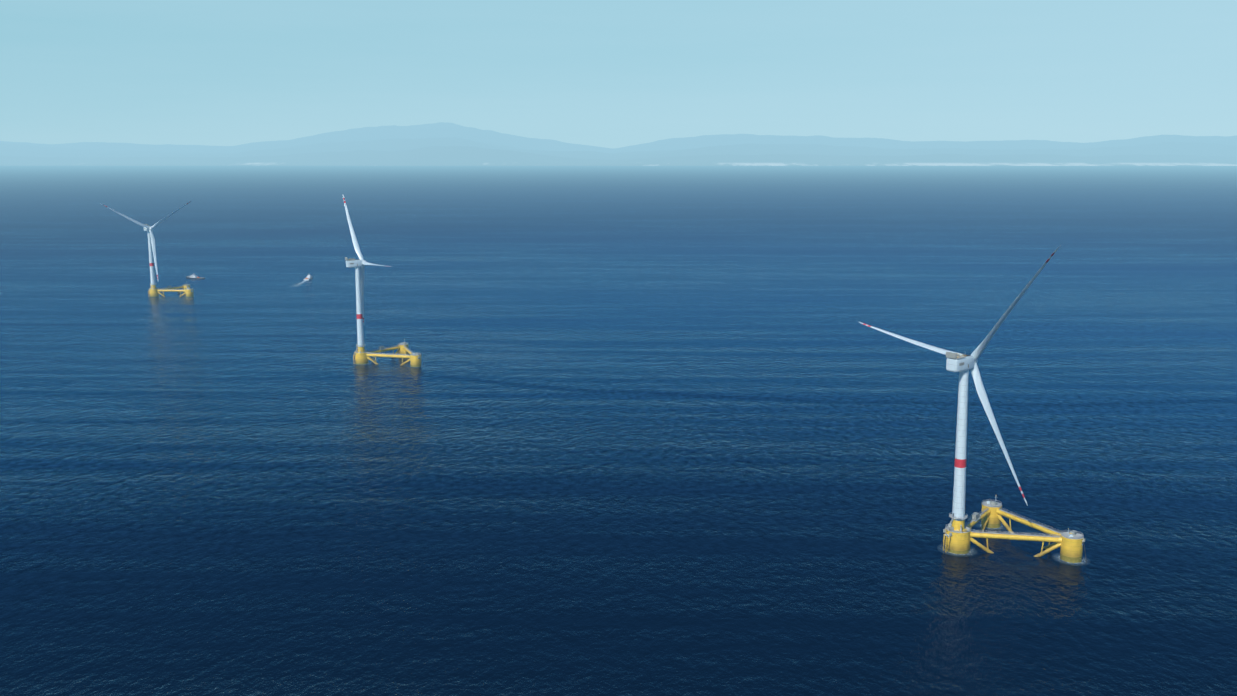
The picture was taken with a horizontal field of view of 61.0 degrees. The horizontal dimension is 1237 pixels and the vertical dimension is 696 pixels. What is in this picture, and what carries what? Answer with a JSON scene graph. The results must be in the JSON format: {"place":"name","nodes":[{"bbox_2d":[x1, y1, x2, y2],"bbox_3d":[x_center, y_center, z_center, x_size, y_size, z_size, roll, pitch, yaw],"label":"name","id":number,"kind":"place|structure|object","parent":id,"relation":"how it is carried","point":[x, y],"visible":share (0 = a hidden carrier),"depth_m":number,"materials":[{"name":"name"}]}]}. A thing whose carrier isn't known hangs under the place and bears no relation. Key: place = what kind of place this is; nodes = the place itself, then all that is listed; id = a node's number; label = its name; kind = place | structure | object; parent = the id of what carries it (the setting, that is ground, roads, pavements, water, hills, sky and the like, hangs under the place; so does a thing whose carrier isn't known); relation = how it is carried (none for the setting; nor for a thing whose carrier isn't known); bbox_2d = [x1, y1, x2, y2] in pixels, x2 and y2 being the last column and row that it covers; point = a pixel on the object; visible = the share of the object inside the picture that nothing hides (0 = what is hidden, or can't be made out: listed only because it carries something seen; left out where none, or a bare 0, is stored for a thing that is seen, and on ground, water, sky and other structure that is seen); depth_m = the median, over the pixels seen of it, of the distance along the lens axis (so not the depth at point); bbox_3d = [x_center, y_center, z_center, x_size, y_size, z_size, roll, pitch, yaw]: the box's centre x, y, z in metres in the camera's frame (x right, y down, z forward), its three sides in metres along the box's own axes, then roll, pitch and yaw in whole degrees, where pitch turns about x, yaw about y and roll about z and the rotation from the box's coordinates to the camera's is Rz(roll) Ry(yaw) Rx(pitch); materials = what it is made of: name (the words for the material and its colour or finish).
{"place":"outdoors","nodes":[
{"label":"outdoors","id":0,"kind":"place"},
{"bbox_2d":[0,166,1236,695],"bbox_3d":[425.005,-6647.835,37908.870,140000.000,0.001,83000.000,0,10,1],"label":"sea","id":1,"kind":"structure","parent":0,"point":[656,430],"depth_m":827.48,"materials":[{"name":"liquid"}]},
{"bbox_2d":[102,200,193,296],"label":"wind turbine","id":2,"kind":"object","parent":1,"relation":"on","point":[155,291],"visible":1,"depth_m":1624.97,"materials":[{"name":"white paint"}]},
{"bbox_2d":[186,274,204,278],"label":"boat","id":3,"kind":"object","parent":1,"relation":"on","point":[192,276],"visible":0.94,"depth_m":1874.87,"materials":[{"name":"white metal"}]},
{"bbox_2d":[303,275,312,279],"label":"boat","id":4,"kind":"object","parent":1,"relation":"on","point":[308,277],"visible":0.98,"depth_m":1866.20,"materials":[{"name":"white metal"}]},
{"bbox_2d":[343,195,420,366],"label":"wind turbine","id":5,"kind":"object","parent":1,"relation":"on","point":[361,355],"visible":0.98,"depth_m":1093.52,"materials":[{"name":"yellow paint"}]},
{"bbox_2d":[149,296,1089,564],"bbox_3d":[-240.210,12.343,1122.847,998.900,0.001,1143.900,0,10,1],"label":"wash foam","id":6,"kind":"object","parent":1,"relation":"on","point":[949,552],"depth_m":570.68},
{"bbox_2d":[859,246,1086,562],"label":"wind turbine","id":7,"kind":"object","parent":1,"relation":"on","point":[959,534],"visible":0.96,"depth_m":566.32,"materials":[{"name":"yellow paint"}]},
{"bbox_2d":[0,122,1236,165],"bbox_3d":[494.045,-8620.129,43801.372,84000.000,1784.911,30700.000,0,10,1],"label":"coast mountains","id":8,"kind":"structure","parent":0,"point":[443,144],"depth_m":35892.18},
{"bbox_2d":[0,0,1236,148],"label":"sky","id":9,"kind":"structure","parent":0,"point":[612,74],"materials":[{"name":"blue"}]}
]}

